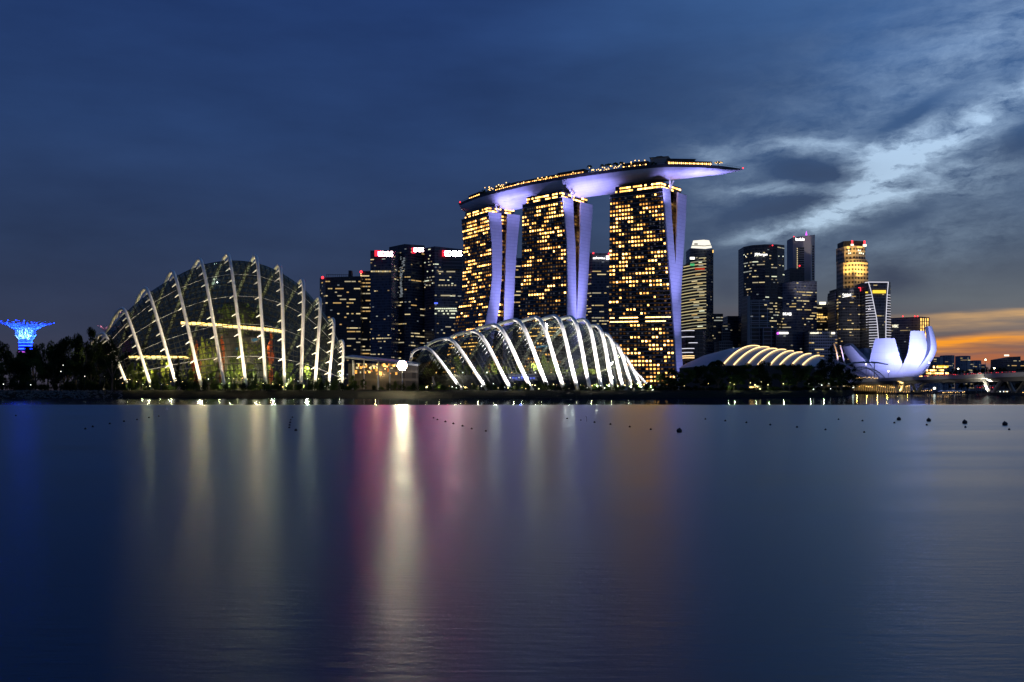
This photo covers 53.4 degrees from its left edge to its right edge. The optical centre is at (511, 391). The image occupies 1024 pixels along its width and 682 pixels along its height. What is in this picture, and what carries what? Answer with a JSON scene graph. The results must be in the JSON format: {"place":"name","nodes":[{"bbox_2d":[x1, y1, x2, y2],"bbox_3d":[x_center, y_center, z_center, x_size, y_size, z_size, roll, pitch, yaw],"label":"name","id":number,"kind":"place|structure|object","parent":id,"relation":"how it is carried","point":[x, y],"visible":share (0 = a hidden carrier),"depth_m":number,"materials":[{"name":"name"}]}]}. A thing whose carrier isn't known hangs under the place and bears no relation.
{"place":"outdoors","nodes":[
{"label":"outdoors","id":0,"kind":"place"},
{"bbox_2d":[452,204,519,351],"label":"hotel tower","id":1,"kind":"structure","parent":0,"point":[490,237],"depth_m":1081.62,"materials":[{"name":"black glass"}]},
{"bbox_2d":[458,162,743,211],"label":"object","id":2,"kind":"structure","parent":1,"relation":"on","point":[590,184],"depth_m":985.87,"materials":[{"name":"metal"}]},
{"bbox_2d":[516,174,557,184],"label":"pool terrace","id":3,"kind":"structure","parent":2,"relation":"on","point":[540,178],"depth_m":1030.14,"materials":[{"name":"metal"}]},
{"bbox_2d":[557,169,588,176],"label":"pool terrace","id":4,"kind":"structure","parent":2,"relation":"on","point":[568,173],"depth_m":1000.36,"materials":[{"name":"metal"}]},
{"bbox_2d":[622,161,650,167],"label":"bar pavilion","id":5,"kind":"structure","parent":2,"relation":"on","point":[633,164],"depth_m":964.27,"materials":[{"name":"metal"}]},
{"bbox_2d":[649,156,669,164],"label":"plant room","id":6,"kind":"object","parent":2,"relation":"on","point":[659,160],"visible":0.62,"depth_m":965.16,"materials":[{"name":"concrete"}]},
{"bbox_2d":[665,160,711,164],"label":"club pavilion","id":7,"kind":"structure","parent":2,"relation":"on","point":[696,162],"depth_m":952.07,"materials":[{"name":"metal"}]},
{"bbox_2d":[0,394,1023,681],"bbox_3d":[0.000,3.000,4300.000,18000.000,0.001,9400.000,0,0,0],"label":"water","id":8,"kind":"structure","parent":0,"point":[336,540],"depth_m":20.58,"materials":[{"name":"blue liquid"}]},
{"bbox_2d":[853,384,909,392],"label":"colonnade","id":9,"kind":"object","parent":8,"relation":"in","point":[885,387],"visible":0.64,"depth_m":1158.98,"materials":[{"name":"concrete"}]},
{"bbox_2d":[890,382,926,393],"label":"bridge pier","id":10,"kind":"structure","parent":8,"relation":"in","point":[916,391],"depth_m":993.25,"materials":[{"name":"concrete"}]},
{"bbox_2d":[979,379,1023,394],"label":"bridge pier","id":11,"kind":"structure","parent":8,"relation":"in","point":[998,385],"depth_m":760.21,"materials":[{"name":"concrete"}]},
{"bbox_2d":[820,371,1023,385],"bbox_3d":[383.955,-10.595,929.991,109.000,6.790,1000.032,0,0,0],"label":"road bridge","id":12,"kind":"structure","parent":11,"relation":"on","point":[1011,376],"depth_m":856.25,"materials":[{"name":"concrete"}]},
{"bbox_2d":[847,366,883,384],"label":"footbridge canopy","id":13,"kind":"object","parent":12,"relation":"on","point":[866,368],"visible":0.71,"depth_m":1074.99,"materials":[{"name":"grey metal"}]},
{"bbox_2d":[845,361,887,377],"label":"curved beam","id":14,"kind":"structure","parent":12,"relation":"on","point":[853,363],"depth_m":1099.37,"materials":[{"name":"metal"}]},
{"bbox_2d":[0,389,1023,398],"bbox_3d":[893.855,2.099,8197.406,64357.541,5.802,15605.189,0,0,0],"label":"ground","id":15,"kind":"structure","parent":0,"point":[353,393],"depth_m":433.25,"materials":[{"name":"black soil"}]},
{"bbox_2d":[0,340,15,382],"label":"tree","id":16,"kind":"object","parent":15,"relation":"on","point":[5,355],"visible":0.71,"depth_m":460.39,"materials":[{"name":"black plant"}]},
{"bbox_2d":[8,349,26,381],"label":"tree","id":17,"kind":"object","parent":15,"relation":"on","point":[20,354],"visible":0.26,"depth_m":468.76,"materials":[{"name":"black plant"}]},
{"bbox_2d":[15,356,35,389],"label":"tree","id":18,"kind":"object","parent":15,"relation":"on","point":[26,359],"visible":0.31,"depth_m":448.29,"materials":[{"name":"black plant"}]},
{"bbox_2d":[0,320,54,389],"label":"supertree","id":19,"kind":"object","parent":15,"relation":"on","point":[26,332],"visible":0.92,"depth_m":636.34,"materials":[{"name":"metal"}]},
{"bbox_2d":[23,344,46,380],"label":"tree","id":20,"kind":"object","parent":15,"relation":"on","point":[30,352],"visible":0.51,"depth_m":477.84,"materials":[{"name":"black plant"}]},
{"bbox_2d":[24,359,46,383],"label":"tree","id":21,"kind":"object","parent":15,"relation":"on","point":[39,370],"visible":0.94,"depth_m":433.26,"materials":[{"name":"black plant"}]},
{"bbox_2d":[32,340,54,385],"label":"tree","id":22,"kind":"object","parent":15,"relation":"on","point":[43,356],"visible":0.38,"depth_m":467.83,"materials":[{"name":"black plant"}]},
{"bbox_2d":[41,359,67,389],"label":"tree","id":23,"kind":"object","parent":15,"relation":"on","point":[51,373],"visible":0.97,"depth_m":435.16,"materials":[{"name":"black plant"}]},
{"bbox_2d":[48,351,65,382],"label":"tree","id":24,"kind":"object","parent":15,"relation":"on","point":[59,356],"visible":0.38,"depth_m":444.39,"materials":[{"name":"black plant"}]},
{"bbox_2d":[48,335,73,389],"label":"tree","id":25,"kind":"object","parent":15,"relation":"on","point":[63,346],"visible":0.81,"depth_m":446.68,"materials":[{"name":"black plant"}]},
{"bbox_2d":[0,390,122,398],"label":"rubble","id":26,"kind":"object","parent":15,"relation":"on","point":[84,393],"visible":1,"depth_m":410.95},
{"bbox_2d":[60,378,77,390],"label":"shrub","id":27,"kind":"object","parent":15,"relation":"on","point":[64,386],"visible":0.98,"depth_m":427.86,"materials":[{"name":"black plant"}]},
{"bbox_2d":[60,360,84,382],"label":"tree","id":28,"kind":"object","parent":15,"relation":"on","point":[77,366],"visible":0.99,"depth_m":438.34,"materials":[{"name":"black plant"}]},
{"bbox_2d":[68,343,87,389],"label":"tree","id":29,"kind":"object","parent":15,"relation":"on","point":[81,353],"visible":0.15,"depth_m":469.00,"materials":[{"name":"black plant"}]},
{"bbox_2d":[71,327,103,389],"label":"tree","id":30,"kind":"object","parent":15,"relation":"on","point":[93,356],"visible":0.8,"depth_m":444.08,"materials":[{"name":"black plant"}]},
{"bbox_2d":[96,380,114,389],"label":"shrub","id":31,"kind":"object","parent":15,"relation":"on","point":[107,386],"visible":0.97,"depth_m":430.40,"materials":[{"name":"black plant"}]},
{"bbox_2d":[97,339,124,389],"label":"tree","id":32,"kind":"object","parent":15,"relation":"on","point":[106,362],"visible":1,"depth_m":417.75,"materials":[{"name":"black plant"}]},
{"bbox_2d":[125,361,137,386],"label":"tree","id":33,"kind":"object","parent":15,"relation":"on","point":[131,366],"visible":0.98,"depth_m":428.44,"materials":[{"name":"green plant"}]},
{"bbox_2d":[135,366,144,386],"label":"tree","id":34,"kind":"object","parent":15,"relation":"on","point":[140,369],"visible":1,"depth_m":431.50,"materials":[{"name":"green plant"}]},
{"bbox_2d":[152,369,162,385],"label":"tree","id":35,"kind":"object","parent":15,"relation":"on","point":[156,376],"visible":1,"depth_m":431.91,"materials":[{"name":"green plant"}]},
{"bbox_2d":[173,356,182,387],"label":"conifer","id":36,"kind":"object","parent":15,"relation":"on","point":[177,373],"visible":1,"depth_m":419.71,"materials":[{"name":"green plant"}]},
{"bbox_2d":[61,252,344,389],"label":"tall conservatory","id":37,"kind":"object","parent":15,"relation":"on","point":[233,289],"visible":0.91,"depth_m":454.71,"materials":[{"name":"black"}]},
{"bbox_2d":[185,322,255,330],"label":"walkway","id":38,"kind":"structure","parent":37,"relation":"attached to","point":[234,326],"depth_m":458.54,"materials":[{"name":"yellow metal"}]},
{"bbox_2d":[199,341,207,378],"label":"tree","id":39,"kind":"object","parent":15,"relation":"on","point":[201,358],"visible":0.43,"depth_m":476.73,"materials":[{"name":"green plant"}]},
{"bbox_2d":[202,308,270,384],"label":"planted mountain","id":40,"kind":"structure","parent":15,"relation":"on","point":[226,340],"depth_m":473.25,"materials":[{"name":"green plant"}]},
{"bbox_2d":[232,368,241,387],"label":"tree","id":41,"kind":"object","parent":15,"relation":"on","point":[236,377],"visible":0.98,"depth_m":437.42,"materials":[{"name":"green plant"}]},
{"bbox_2d":[320,270,362,389],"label":"office tower","id":42,"kind":"structure","parent":15,"relation":"on","point":[342,300],"depth_m":1480.00,"materials":[{"name":"brown glass"}]},
{"bbox_2d":[360,271,369,363],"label":"office tower","id":43,"kind":"structure","parent":15,"relation":"on","point":[365,275],"depth_m":1500.00,"materials":[{"name":"brown glass"}]},
{"bbox_2d":[345,355,420,389],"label":"visitor canopy","id":44,"kind":"object","parent":15,"relation":"on","point":[378,375],"visible":0.93,"depth_m":500.00,"materials":[{"name":"brown metal"}]},
{"bbox_2d":[370,250,398,363],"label":"office tower","id":45,"kind":"structure","parent":15,"relation":"on","point":[384,304],"depth_m":1415.33,"materials":[{"name":"black glass"}]},
{"bbox_2d":[397,360,406,386],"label":"floodlight mast","id":46,"kind":"object","parent":15,"relation":"on","point":[402,365],"visible":1,"depth_m":441.73,"materials":[{"name":"grey metal"}]},
{"bbox_2d":[389,244,425,360],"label":"office tower","id":47,"kind":"structure","parent":15,"relation":"on","point":[411,297],"depth_m":1442.79,"materials":[{"name":"black glass"}]},
{"bbox_2d":[424,246,463,356],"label":"office tower","id":48,"kind":"structure","parent":15,"relation":"on","point":[443,273],"depth_m":1439.97,"materials":[{"name":"black glass"}]},
{"bbox_2d":[432,376,577,389],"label":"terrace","id":49,"kind":"structure","parent":15,"relation":"on","point":[434,384],"depth_m":494.00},
{"bbox_2d":[513,258,521,323],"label":"office tower","id":50,"kind":"structure","parent":15,"relation":"on","point":[517,288],"depth_m":1300.00,"materials":[{"name":"black glass"}]},
{"bbox_2d":[409,314,648,390],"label":"conservatory","id":51,"kind":"object","parent":15,"relation":"on","point":[481,355],"visible":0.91,"depth_m":475.20,"materials":[{"name":"white"}]},
{"bbox_2d":[585,252,608,366],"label":"office tower","id":52,"kind":"structure","parent":15,"relation":"on","point":[597,310],"depth_m":1380.00,"materials":[{"name":"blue glass"}]},
{"bbox_2d":[654,372,671,386],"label":"tree","id":53,"kind":"object","parent":15,"relation":"on","point":[659,378],"visible":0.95,"depth_m":478.97,"materials":[{"name":"green plant"}]},
{"bbox_2d":[662,368,680,386],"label":"tree","id":54,"kind":"object","parent":15,"relation":"on","point":[673,373],"visible":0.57,"depth_m":488.77,"materials":[{"name":"green plant"}]},
{"bbox_2d":[665,379,679,389],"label":"tree","id":55,"kind":"object","parent":15,"relation":"on","point":[672,384],"visible":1,"depth_m":466.63,"materials":[{"name":"green plant"}]},
{"bbox_2d":[670,378,690,389],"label":"tree","id":56,"kind":"object","parent":15,"relation":"on","point":[684,381],"visible":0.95,"depth_m":468.46,"materials":[{"name":"green plant"}]},
{"bbox_2d":[677,368,696,386],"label":"tree","id":57,"kind":"object","parent":15,"relation":"on","point":[691,376],"visible":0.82,"depth_m":498.61,"materials":[{"name":"green plant"}]},
{"bbox_2d":[687,365,711,387],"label":"tree","id":58,"kind":"object","parent":15,"relation":"on","point":[700,370],"visible":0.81,"depth_m":502.72,"materials":[{"name":"green plant"}]},
{"bbox_2d":[686,240,713,354],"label":"office tower","id":59,"kind":"structure","parent":15,"relation":"on","point":[703,246],"depth_m":1430.17,"materials":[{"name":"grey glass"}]},
{"bbox_2d":[693,377,715,389],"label":"tree","id":60,"kind":"object","parent":15,"relation":"on","point":[707,381],"visible":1,"depth_m":475.85,"materials":[{"name":"green plant"}]},
{"bbox_2d":[705,360,724,387],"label":"palm tree","id":61,"kind":"object","parent":15,"relation":"on","point":[716,362],"visible":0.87,"depth_m":519.10,"materials":[{"name":"green plant"}]},
{"bbox_2d":[705,365,729,388],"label":"tree","id":62,"kind":"object","parent":15,"relation":"on","point":[717,375],"visible":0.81,"depth_m":509.84,"materials":[{"name":"green plant"}]},
{"bbox_2d":[713,314,722,352],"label":"office block","id":63,"kind":"structure","parent":15,"relation":"on","point":[717,320],"depth_m":1500.00,"materials":[{"name":"black glass"}]},
{"bbox_2d":[714,341,732,352],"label":"office block","id":64,"kind":"structure","parent":15,"relation":"on","point":[721,345],"depth_m":1440.00,"materials":[{"name":"concrete"}]},
{"bbox_2d":[721,324,729,340],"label":"office block","id":65,"kind":"structure","parent":15,"relation":"on","point":[725,332],"depth_m":1490.00,"materials":[{"name":"glass"}]},
{"bbox_2d":[723,316,737,347],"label":"office block","id":66,"kind":"structure","parent":15,"relation":"on","point":[732,321],"depth_m":1520.00,"materials":[{"name":"black glass"}]},
{"bbox_2d":[723,365,745,382],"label":"tree","id":67,"kind":"object","parent":15,"relation":"on","point":[730,369],"visible":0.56,"depth_m":516.02,"materials":[{"name":"green plant"}]},
{"bbox_2d":[727,374,745,389],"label":"tree","id":68,"kind":"object","parent":15,"relation":"on","point":[734,378],"visible":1,"depth_m":483.94,"materials":[{"name":"green plant"}]},
{"bbox_2d":[738,363,759,384],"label":"tree","id":69,"kind":"object","parent":15,"relation":"on","point":[754,372],"visible":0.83,"depth_m":524.17,"materials":[{"name":"green plant"}]},
{"bbox_2d":[679,345,825,389],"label":"exhibition hall","id":70,"kind":"structure","parent":15,"relation":"on","point":[754,355],"depth_m":857.38,"materials":[{"name":"glass"}]},
{"bbox_2d":[741,296,769,346],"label":"office tower","id":71,"kind":"structure","parent":15,"relation":"on","point":[755,316],"depth_m":1390.00,"materials":[{"name":"glass"}]},
{"bbox_2d":[749,374,772,389],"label":"tree","id":72,"kind":"object","parent":15,"relation":"on","point":[762,377],"visible":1,"depth_m":496.94,"materials":[{"name":"green plant"}]},
{"bbox_2d":[738,244,784,347],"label":"office tower","id":73,"kind":"structure","parent":15,"relation":"on","point":[761,274],"depth_m":1444.85,"materials":[{"name":"black glass"}]},
{"bbox_2d":[754,360,780,387],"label":"tree","id":74,"kind":"object","parent":15,"relation":"on","point":[762,369],"visible":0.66,"depth_m":528.62,"materials":[{"name":"green plant"}]},
{"bbox_2d":[761,327,776,347],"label":"office block","id":75,"kind":"structure","parent":15,"relation":"on","point":[767,336],"depth_m":1380.00,"materials":[{"name":"blue glass"}]},
{"bbox_2d":[772,363,792,387],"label":"tree","id":76,"kind":"object","parent":15,"relation":"on","point":[785,369],"visible":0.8,"depth_m":533.06,"materials":[{"name":"green plant"}]},
{"bbox_2d":[774,330,802,352],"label":"office block","id":77,"kind":"structure","parent":15,"relation":"on","point":[787,340],"depth_m":1370.00,"materials":[{"name":"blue glass"}]},
{"bbox_2d":[779,375,799,389],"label":"tree","id":78,"kind":"object","parent":15,"relation":"on","point":[790,380],"visible":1,"depth_m":515.13,"materials":[{"name":"green plant"}]},
{"bbox_2d":[784,268,803,282],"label":"office tower","id":79,"kind":"structure","parent":15,"relation":"on","point":[793,274],"depth_m":1490.00,"materials":[{"name":"brown glass"}]},
{"bbox_2d":[785,363,807,385],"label":"tree","id":80,"kind":"object","parent":15,"relation":"on","point":[799,372],"visible":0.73,"depth_m":545.50,"materials":[{"name":"green plant"}]},
{"bbox_2d":[782,281,816,331],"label":"office tower","id":81,"kind":"structure","parent":15,"relation":"on","point":[799,305],"depth_m":1454.11,"materials":[{"name":"black glass"}]},
{"bbox_2d":[787,231,814,280],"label":"office tower","id":82,"kind":"structure","parent":15,"relation":"on","point":[800,251],"depth_m":1525.99,"materials":[{"name":"blue glass"}]},
{"bbox_2d":[802,364,822,388],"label":"tree","id":83,"kind":"object","parent":15,"relation":"on","point":[807,375],"visible":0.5,"depth_m":553.42,"materials":[{"name":"green plant"}]},
{"bbox_2d":[803,376,822,389],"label":"tree","id":84,"kind":"object","parent":15,"relation":"on","point":[811,379],"visible":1,"depth_m":530.51,"materials":[{"name":"green plant"}]},
{"bbox_2d":[803,331,836,388],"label":"office block","id":85,"kind":"structure","parent":15,"relation":"on","point":[820,343],"depth_m":1360.00,"materials":[{"name":"glass"}]},
{"bbox_2d":[817,297,827,330],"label":"office tower","id":86,"kind":"structure","parent":15,"relation":"on","point":[822,316],"depth_m":1500.00,"materials":[{"name":"black glass"}]},
{"bbox_2d":[814,359,830,388],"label":"tree","id":87,"kind":"object","parent":15,"relation":"on","point":[821,365],"visible":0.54,"depth_m":573.96,"materials":[{"name":"green plant"}]},
{"bbox_2d":[812,368,835,388],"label":"tree","id":88,"kind":"object","parent":15,"relation":"on","point":[820,372],"visible":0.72,"depth_m":567.90,"materials":[{"name":"green plant"}]},
{"bbox_2d":[828,292,835,330],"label":"office slab","id":89,"kind":"structure","parent":15,"relation":"on","point":[832,311],"depth_m":1456.85,"materials":[{"name":"glass"}]},
{"bbox_2d":[827,345,841,389],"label":"conifer","id":90,"kind":"object","parent":15,"relation":"on","point":[832,362],"visible":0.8,"depth_m":584.41,"materials":[{"name":"green plant"}]},
{"bbox_2d":[828,377,846,389],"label":"tree","id":91,"kind":"object","parent":15,"relation":"on","point":[838,380],"visible":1,"depth_m":568.38,"materials":[{"name":"green plant"}]},
{"bbox_2d":[830,363,846,390],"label":"tree","id":92,"kind":"object","parent":15,"relation":"on","point":[840,370],"visible":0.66,"depth_m":599.25,"materials":[{"name":"green plant"}]},
{"bbox_2d":[829,288,859,390],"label":"office tower","id":93,"kind":"structure","parent":15,"relation":"on","point":[848,315],"depth_m":1430.00,"materials":[{"name":"black glass"}]},
{"bbox_2d":[836,240,867,288],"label":"stepped tower","id":94,"kind":"structure","parent":15,"relation":"on","point":[851,266],"depth_m":1571.85,"materials":[{"name":"stone"}]},
{"bbox_2d":[841,367,862,389],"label":"tree","id":95,"kind":"object","parent":15,"relation":"on","point":[849,377],"visible":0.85,"depth_m":639.44,"materials":[{"name":"green plant"}]},
{"bbox_2d":[856,281,890,377],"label":"outlined tower","id":96,"kind":"structure","parent":15,"relation":"on","point":[875,309],"depth_m":1400.00,"materials":[{"name":"black glass"}]},
{"bbox_2d":[833,326,936,378],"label":"lotus museum","id":97,"kind":"structure","parent":15,"relation":"on","point":[920,352],"depth_m":1215.49,"materials":[{"name":"white metal"}]},
{"bbox_2d":[891,316,929,390],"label":"office tower","id":98,"kind":"structure","parent":15,"relation":"on","point":[902,327],"depth_m":1527.26,"materials":[{"name":"black glass"}]},
{"bbox_2d":[930,357,942,390],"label":"housing block","id":99,"kind":"structure","parent":15,"relation":"on","point":[938,386],"depth_m":2304.16,"materials":[{"name":"blue glass"}]},
{"bbox_2d":[940,355,954,390],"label":"housing block","id":100,"kind":"structure","parent":15,"relation":"on","point":[948,359],"depth_m":2334.60,"materials":[{"name":"blue glass"}]},
{"bbox_2d":[955,356,970,390],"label":"housing block","id":101,"kind":"structure","parent":15,"relation":"on","point":[962,363],"depth_m":2365.82,"materials":[{"name":"blue glass"}]},
{"bbox_2d":[971,360,980,390],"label":"housing block","id":102,"kind":"structure","parent":15,"relation":"on","point":[977,364],"depth_m":2423.76,"materials":[{"name":"blue glass"}]},
{"bbox_2d":[991,355,1020,390],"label":"hospital block","id":103,"kind":"structure","parent":15,"relation":"on","point":[1009,362],"depth_m":1704.88,"materials":[{"name":"grey glass"}]},
{"bbox_2d":[993,367,1023,389],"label":"hospital block","id":104,"kind":"structure","parent":15,"relation":"on","point":[1008,369],"depth_m":1660.00,"materials":[{"name":"glass"}]},
{"bbox_2d":[519,189,592,367],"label":"hotel tower","id":105,"kind":"structure","parent":0,"point":[556,233],"depth_m":1007.72,"materials":[{"name":"black glass"}]},
{"bbox_2d":[608,179,686,389],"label":"hotel tower","id":106,"kind":"structure","parent":0,"point":[647,221],"depth_m":960.74,"materials":[{"name":"black glass"}]},
{"bbox_2d":[681,330,704,364],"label":"podium block","id":107,"kind":"structure","parent":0,"point":[693,344],"depth_m":1006.35,"materials":[{"name":"black glass"}]},
{"bbox_2d":[681,256,705,354],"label":"banded tower","id":108,"kind":"structure","parent":0,"point":[693,303],"depth_m":1372.55,"materials":[{"name":"black glass"}]},
{"bbox_2d":[919,364,951,376],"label":"waterfront pavilion","id":109,"kind":"structure","parent":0,"point":[936,369],"depth_m":1414.00,"materials":[{"name":"concrete"}]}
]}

